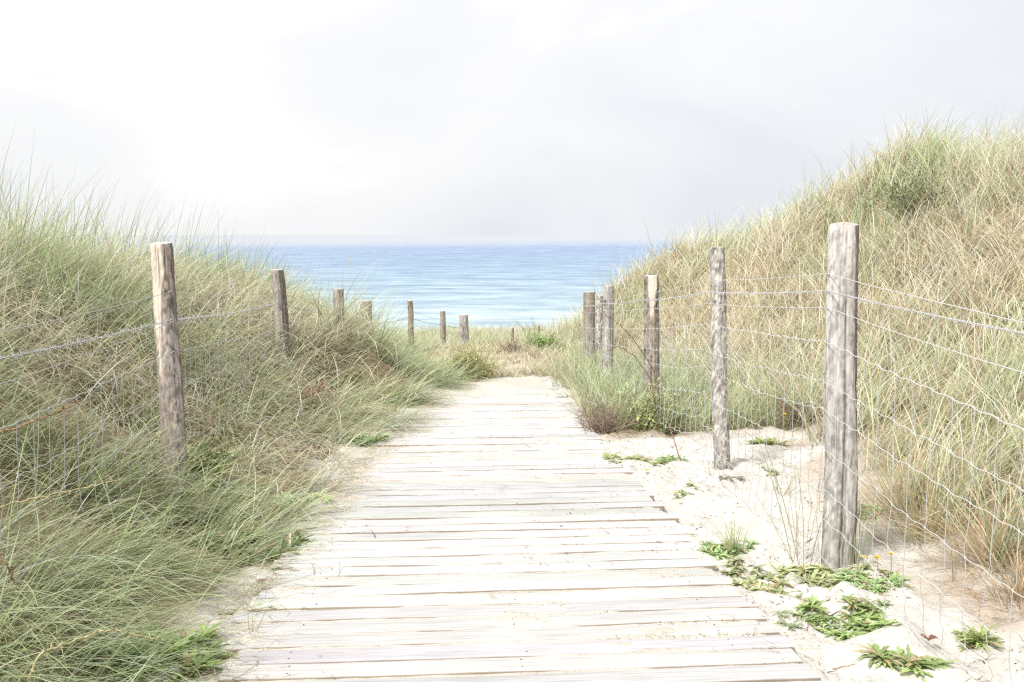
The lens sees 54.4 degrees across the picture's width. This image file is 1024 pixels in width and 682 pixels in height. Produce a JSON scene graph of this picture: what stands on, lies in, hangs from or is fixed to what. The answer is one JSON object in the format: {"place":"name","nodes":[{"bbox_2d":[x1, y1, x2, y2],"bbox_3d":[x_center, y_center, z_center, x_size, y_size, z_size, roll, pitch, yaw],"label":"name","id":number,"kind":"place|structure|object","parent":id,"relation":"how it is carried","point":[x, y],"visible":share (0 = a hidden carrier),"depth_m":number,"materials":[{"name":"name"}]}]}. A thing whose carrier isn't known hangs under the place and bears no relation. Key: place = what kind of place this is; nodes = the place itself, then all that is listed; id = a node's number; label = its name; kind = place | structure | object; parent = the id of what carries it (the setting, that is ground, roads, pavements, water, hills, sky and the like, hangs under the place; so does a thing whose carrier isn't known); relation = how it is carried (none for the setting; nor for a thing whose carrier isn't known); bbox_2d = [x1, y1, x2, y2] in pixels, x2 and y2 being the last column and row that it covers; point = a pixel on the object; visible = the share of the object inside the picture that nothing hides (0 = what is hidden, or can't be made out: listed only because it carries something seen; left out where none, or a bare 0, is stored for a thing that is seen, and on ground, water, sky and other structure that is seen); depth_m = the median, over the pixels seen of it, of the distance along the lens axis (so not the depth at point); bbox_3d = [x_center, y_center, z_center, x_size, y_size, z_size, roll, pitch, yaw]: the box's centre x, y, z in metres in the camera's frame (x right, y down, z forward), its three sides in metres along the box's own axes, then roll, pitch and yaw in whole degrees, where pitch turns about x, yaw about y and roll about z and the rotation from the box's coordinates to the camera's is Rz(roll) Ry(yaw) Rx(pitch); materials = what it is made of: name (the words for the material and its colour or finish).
{"place":"outdoors","nodes":[
{"label":"outdoors","id":0,"kind":"place"},
{"bbox_2d":[15,235,748,334],"bbox_3d":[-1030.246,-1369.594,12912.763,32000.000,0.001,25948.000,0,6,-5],"label":"sea","id":1,"kind":"structure","parent":0,"point":[490,280],"depth_m":244.20,"materials":[{"name":"liquid"}]},
{"bbox_2d":[0,167,1023,681],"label":"ground","id":2,"kind":"structure","parent":0,"point":[710,495],"depth_m":5.55,"materials":[{"name":"beige sand"}]},
{"bbox_2d":[0,551,15,582],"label":"dry twig","id":3,"kind":"object","parent":2,"relation":"on","point":[7,564],"visible":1,"depth_m":3.12,"materials":[{"name":"brown wood"}]},
{"bbox_2d":[0,398,86,432],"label":"dry twig","id":4,"kind":"object","parent":2,"relation":"on","point":[42,418],"visible":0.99,"depth_m":3.82,"materials":[{"name":"brown wood"}]},
{"bbox_2d":[0,476,123,507],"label":"dry twig","id":5,"kind":"object","parent":2,"relation":"on","point":[35,497],"visible":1,"depth_m":3.27,"materials":[{"name":"brown wood"}]},
{"bbox_2d":[27,626,163,681],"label":"dry twig","id":6,"kind":"object","parent":2,"relation":"on","point":[75,639],"visible":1,"depth_m":2.91,"materials":[{"name":"beige plant"}]},
{"bbox_2d":[71,618,235,681],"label":"leafy weed","id":7,"kind":"object","parent":2,"relation":"on","point":[202,666],"visible":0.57,"depth_m":3.75,"materials":[{"name":"green plant"}]},
{"bbox_2d":[186,408,241,487],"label":"leafy weed","id":8,"kind":"object","parent":2,"relation":"on","point":[197,465],"visible":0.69,"depth_m":6.14,"materials":[{"name":"green plant"}]},
{"bbox_2d":[0,242,469,592],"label":"wire fence","id":9,"kind":"object","parent":2,"relation":"on","point":[169,374],"visible":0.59,"depth_m":5.86,"materials":[{"name":"brown wood"}]},
{"bbox_2d":[211,601,273,615],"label":"leafy weed","id":10,"kind":"object","parent":2,"relation":"on","point":[260,604],"visible":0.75,"depth_m":4.33,"materials":[{"name":"green plant"}]},
{"bbox_2d":[187,521,313,565],"bbox_3d":[-1.420,1.049,5.277,0.692,0.178,0.483,1,6,8],"label":"leafy weed","id":11,"kind":"object","parent":2,"relation":"on","point":[276,551],"visible":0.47,"depth_m":5.25,"materials":[{"name":"green plant"}]},
{"bbox_2d":[0,126,502,681],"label":"dune grass","id":12,"kind":"structure","parent":2,"relation":"on","point":[52,270],"depth_m":6.74,"materials":[{"name":"green plant"}]},
{"bbox_2d":[208,544,296,608],"bbox_3d":[-1.212,1.135,4.649,0.558,0.351,0.601,0,6,-5],"label":"grass tuft","id":13,"kind":"object","parent":2,"relation":"on","point":[258,583],"visible":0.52,"depth_m":4.63,"materials":[{"name":"plant"}]},
{"bbox_2d":[246,596,283,631],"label":"grass tuft","id":14,"kind":"object","parent":2,"relation":"on","point":[261,619],"visible":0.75,"depth_m":4.12,"materials":[{"name":"plant"}]},
{"bbox_2d":[252,527,315,556],"bbox_3d":[-1.210,1.059,5.332,0.068,0.045,0.536,2,7,21],"label":"driftwood stick","id":15,"kind":"object","parent":2,"relation":"on","point":[267,547],"visible":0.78,"depth_m":5.16,"materials":[{"name":"brown wood"}]},
{"bbox_2d":[273,488,331,508],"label":"leafy weed","id":16,"kind":"object","parent":2,"relation":"on","point":[292,500],"visible":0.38,"depth_m":6.26,"materials":[{"name":"green plant"}]},
{"bbox_2d":[273,368,336,410],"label":"red weed","id":17,"kind":"object","parent":2,"relation":"on","point":[309,391],"visible":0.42,"depth_m":9.52,"materials":[{"name":"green plant"}]},
{"bbox_2d":[285,487,350,502],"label":"grass tuft","id":18,"kind":"object","parent":2,"relation":"on","point":[318,497],"visible":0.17,"depth_m":6.26,"materials":[{"name":"green plant"}]},
{"bbox_2d":[347,432,390,446],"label":"leafy weed","id":19,"kind":"object","parent":2,"relation":"on","point":[380,438],"visible":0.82,"depth_m":8.22,"materials":[{"name":"green plant"}]},
{"bbox_2d":[430,335,506,380],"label":"green bush","id":20,"kind":"object","parent":2,"relation":"on","point":[486,373],"visible":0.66,"depth_m":12.73,"materials":[{"name":"green plant"}]},
{"bbox_2d":[472,342,506,361],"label":"grass tuft","id":21,"kind":"object","parent":2,"relation":"on","point":[488,353],"visible":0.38,"depth_m":14.72,"materials":[{"name":"beige plant"}]},
{"bbox_2d":[484,332,538,354],"bbox_3d":[-0.021,0.088,15.349,0.948,0.560,0.712,2,6,20],"label":"heather mound","id":22,"kind":"object","parent":2,"relation":"on","point":[514,345],"visible":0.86,"depth_m":15.30,"materials":[{"name":"brown plant"}]},
{"bbox_2d":[218,379,833,681],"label":"boardwalk","id":23,"kind":"structure","parent":2,"relation":"on","point":[410,512],"depth_m":4.74,"materials":[{"name":"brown wood"}]},
{"bbox_2d":[516,317,542,337],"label":"dry weed","id":24,"kind":"object","parent":2,"relation":"on","point":[530,328],"visible":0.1,"depth_m":22.71,"materials":[{"name":"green plant"}]},
{"bbox_2d":[519,329,564,349],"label":"green bush","id":25,"kind":"object","parent":2,"relation":"on","point":[539,340],"visible":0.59,"depth_m":16.07,"materials":[{"name":"green plant"}]},
{"bbox_2d":[380,300,709,381],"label":"meadow grass","id":26,"kind":"structure","parent":2,"relation":"on","point":[482,337],"depth_m":16.02,"materials":[{"name":"beige plant"}]},
{"bbox_2d":[566,386,649,434],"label":"dead bush","id":27,"kind":"object","parent":2,"relation":"on","point":[606,421],"visible":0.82,"depth_m":8.90,"materials":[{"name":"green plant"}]},
{"bbox_2d":[606,346,659,429],"bbox_3d":[1.067,0.425,8.806,0.507,0.772,0.034,0,6,-5],"label":"dry twig","id":28,"kind":"object","parent":2,"relation":"on","point":[647,375],"visible":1,"depth_m":8.80,"materials":[{"name":"brown wood"}]},
{"bbox_2d":[605,315,664,426],"bbox_3d":[1.102,0.283,8.894,0.553,1.030,0.028,0,6,-5],"label":"dry twig","id":29,"kind":"object","parent":2,"relation":"on","point":[646,359],"visible":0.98,"depth_m":8.89,"materials":[{"name":"brown wood"}]},
{"bbox_2d":[602,452,668,465],"bbox_3d":[0.934,0.902,7.581,0.524,0.088,0.417,0,6,-5],"label":"weed patch","id":30,"kind":"object","parent":2,"relation":"on","point":[637,457],"visible":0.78,"depth_m":7.56,"materials":[{"name":"green plant"}]},
{"bbox_2d":[615,376,693,429],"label":"green bush","id":31,"kind":"object","parent":2,"relation":"on","point":[649,403],"visible":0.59,"depth_m":9.01,"materials":[{"name":"green plant"}]},
{"bbox_2d":[655,454,687,462],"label":"weed patch","id":32,"kind":"object","parent":2,"relation":"on","point":[669,458],"visible":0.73,"depth_m":7.73,"materials":[{"name":"green plant"}]},
{"bbox_2d":[664,413,680,460],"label":"dry twig","id":33,"kind":"object","parent":2,"relation":"on","point":[674,441],"visible":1,"depth_m":7.61,"materials":[{"name":"brown wood"}]},
{"bbox_2d":[532,326,824,437],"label":"verge grass","id":34,"kind":"structure","parent":2,"relation":"on","point":[588,376],"depth_m":9.84,"materials":[{"name":"green plant"}]},
{"bbox_2d":[511,427,854,681],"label":"sand","id":35,"kind":"structure","parent":2,"relation":"on","point":[710,575],"depth_m":4.18,"materials":[{"name":"beige sand"}]},
{"bbox_2d":[672,479,699,499],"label":"weed patch","id":36,"kind":"object","parent":2,"relation":"on","point":[681,492],"visible":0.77,"depth_m":6.56,"materials":[{"name":"green plant"}]},
{"bbox_2d":[696,538,762,559],"bbox_3d":[1.145,1.101,5.270,0.362,0.081,0.344,0,6,-5],"label":"weed patch","id":37,"kind":"object","parent":2,"relation":"on","point":[718,551],"visible":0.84,"depth_m":5.25,"materials":[{"name":"green plant"}]},
{"bbox_2d":[719,475,745,482],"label":"weed patch","id":38,"kind":"object","parent":2,"relation":"on","point":[730,477],"visible":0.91,"depth_m":6.83,"materials":[{"name":"green plant"}]},
{"bbox_2d":[706,508,768,554],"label":"grass tuft","id":39,"kind":"object","parent":2,"relation":"on","point":[732,542],"visible":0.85,"depth_m":5.28,"materials":[{"name":"plant"}]},
{"bbox_2d":[513,100,1023,601],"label":"dune grass","id":40,"kind":"structure","parent":2,"relation":"on","point":[999,160],"depth_m":10.72,"materials":[{"name":"plant"}]},
{"bbox_2d":[747,436,790,445],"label":"weed patch","id":41,"kind":"object","parent":2,"relation":"on","point":[772,441],"visible":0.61,"depth_m":8.29,"materials":[{"name":"green plant"}]},
{"bbox_2d":[762,465,778,475],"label":"weed patch","id":42,"kind":"object","parent":2,"relation":"on","point":[776,472],"visible":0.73,"depth_m":7.21,"materials":[{"name":"green plant"}]},
{"bbox_2d":[718,555,842,599],"bbox_3d":[1.342,1.166,4.889,0.661,0.126,0.502,0,6,-5],"label":"weed patch","id":43,"kind":"object","parent":2,"relation":"on","point":[800,570],"visible":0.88,"depth_m":4.92,"materials":[{"name":"green plant"}]},
{"bbox_2d":[733,382,828,566],"bbox_3d":[1.421,0.663,5.136,0.566,0.945,0.682,2,6,16],"label":"grass tuft","id":44,"kind":"object","parent":2,"relation":"on","point":[797,537],"visible":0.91,"depth_m":5.11,"materials":[{"name":"plant"}]},
{"bbox_2d":[757,462,807,495],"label":"grass tuft","id":45,"kind":"object","parent":2,"relation":"on","point":[791,483],"visible":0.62,"depth_m":6.46,"materials":[{"name":"plant"}]},
{"bbox_2d":[760,386,824,428],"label":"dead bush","id":46,"kind":"object","parent":2,"relation":"on","point":[789,412],"visible":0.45,"depth_m":8.86,"materials":[{"name":"brown plant"}]},
{"bbox_2d":[583,222,1023,681],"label":"wire fence","id":47,"kind":"object","parent":2,"relation":"on","point":[841,475],"visible":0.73,"depth_m":4.95,"materials":[{"name":"grey wood"}]},
{"bbox_2d":[770,610,847,633],"bbox_3d":[1.268,1.209,4.290,0.338,0.071,0.271,0,6,-5],"label":"weed patch","id":48,"kind":"object","parent":2,"relation":"on","point":[783,622],"visible":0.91,"depth_m":4.29,"materials":[{"name":"green plant"}]},
{"bbox_2d":[787,593,901,640],"bbox_3d":[1.453,1.208,4.322,0.503,0.098,0.434,0,6,-5],"label":"weed patch","id":49,"kind":"object","parent":2,"relation":"on","point":[870,626],"visible":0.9,"depth_m":4.33,"materials":[{"name":"green plant"}]},
{"bbox_2d":[809,484,889,515],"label":"grass tuft","id":50,"kind":"object","parent":2,"relation":"on","point":[862,502],"visible":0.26,"depth_m":6.07,"materials":[{"name":"plant"}]},
{"bbox_2d":[813,467,892,567],"bbox_3d":[1.703,0.857,5.019,0.519,0.578,0.378,-2,6,-20],"label":"grass tuft","id":51,"kind":"object","parent":2,"relation":"on","point":[855,552],"visible":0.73,"depth_m":4.97,"materials":[{"name":"plant"}]},
{"bbox_2d":[821,560,901,590],"bbox_3d":[1.700,1.141,4.775,0.318,0.068,0.398,6,9,44],"label":"weed patch","id":52,"kind":"object","parent":2,"relation":"on","point":[860,565],"visible":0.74,"depth_m":4.80,"materials":[{"name":"green plant"}]},
{"bbox_2d":[828,568,913,595],"bbox_3d":[1.713,1.137,4.723,0.388,0.070,0.306,0,6,-5],"label":"weed patch","id":53,"kind":"object","parent":2,"relation":"on","point":[876,587],"visible":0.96,"depth_m":4.73,"materials":[{"name":"green plant"}]},
{"bbox_2d":[857,502,888,520],"bbox_3d":[2.189,1.050,6.232,0.316,0.089,0.298,0,6,-5],"label":"weed patch","id":54,"kind":"object","parent":2,"relation":"on","point":[877,506],"visible":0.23,"depth_m":6.21,"materials":[{"name":"green plant"}]},
{"bbox_2d":[790,405,1021,561],"bbox_3d":[2.209,0.734,5.427,1.435,0.799,1.444,-6,8,-44],"label":"grass tuft","id":55,"kind":"object","parent":2,"relation":"on","point":[912,511],"visible":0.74,"depth_m":5.43,"materials":[{"name":"beige plant"}]},
{"bbox_2d":[853,643,959,681],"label":"weed patch","id":56,"kind":"object","parent":2,"relation":"on","point":[912,661],"visible":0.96,"depth_m":3.83,"materials":[{"name":"green plant"}]},
{"bbox_2d":[848,157,977,227],"bbox_3d":[4.923,-1.746,12.225,1.449,0.961,1.395,5,8,38],"label":"dune shrub","id":57,"kind":"object","parent":2,"relation":"on","point":[905,201],"visible":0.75,"depth_m":12.15,"materials":[{"name":"green plant"}]},
{"bbox_2d":[921,634,937,639],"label":"dead leaf","id":58,"kind":"object","parent":2,"relation":"on","point":[931,636],"visible":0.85,"depth_m":4.12,"materials":[{"name":"brown plant"}]},
{"bbox_2d":[853,436,1023,619],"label":"grass tuft","id":59,"kind":"object","parent":2,"relation":"on","point":[976,539],"visible":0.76,"depth_m":4.85,"materials":[{"name":"beige plant"}]},
{"bbox_2d":[933,527,1023,629],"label":"grass tuft","id":60,"kind":"object","parent":2,"relation":"on","point":[1019,589],"visible":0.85,"depth_m":4.48,"materials":[{"name":"beige plant"}]},
{"bbox_2d":[953,622,1003,651],"bbox_3d":[1.937,1.233,4.144,0.205,0.103,0.243,3,7,28],"label":"dandelion rosette","id":61,"kind":"object","parent":2,"relation":"on","point":[972,636],"visible":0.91,"depth_m":4.14,"materials":[{"name":"green plant"}]},
{"bbox_2d":[0,0,1023,234],"label":"sky","id":62,"kind":"structure","parent":0,"point":[318,117],"materials":[{"name":"white"}]},
{"bbox_2d":[174,375,1022,681],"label":"plant litter","id":63,"kind":"object","parent":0,"point":[288,567],"visible":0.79,"depth_m":4.92,"materials":[{"name":"beige plant"}]}
]}

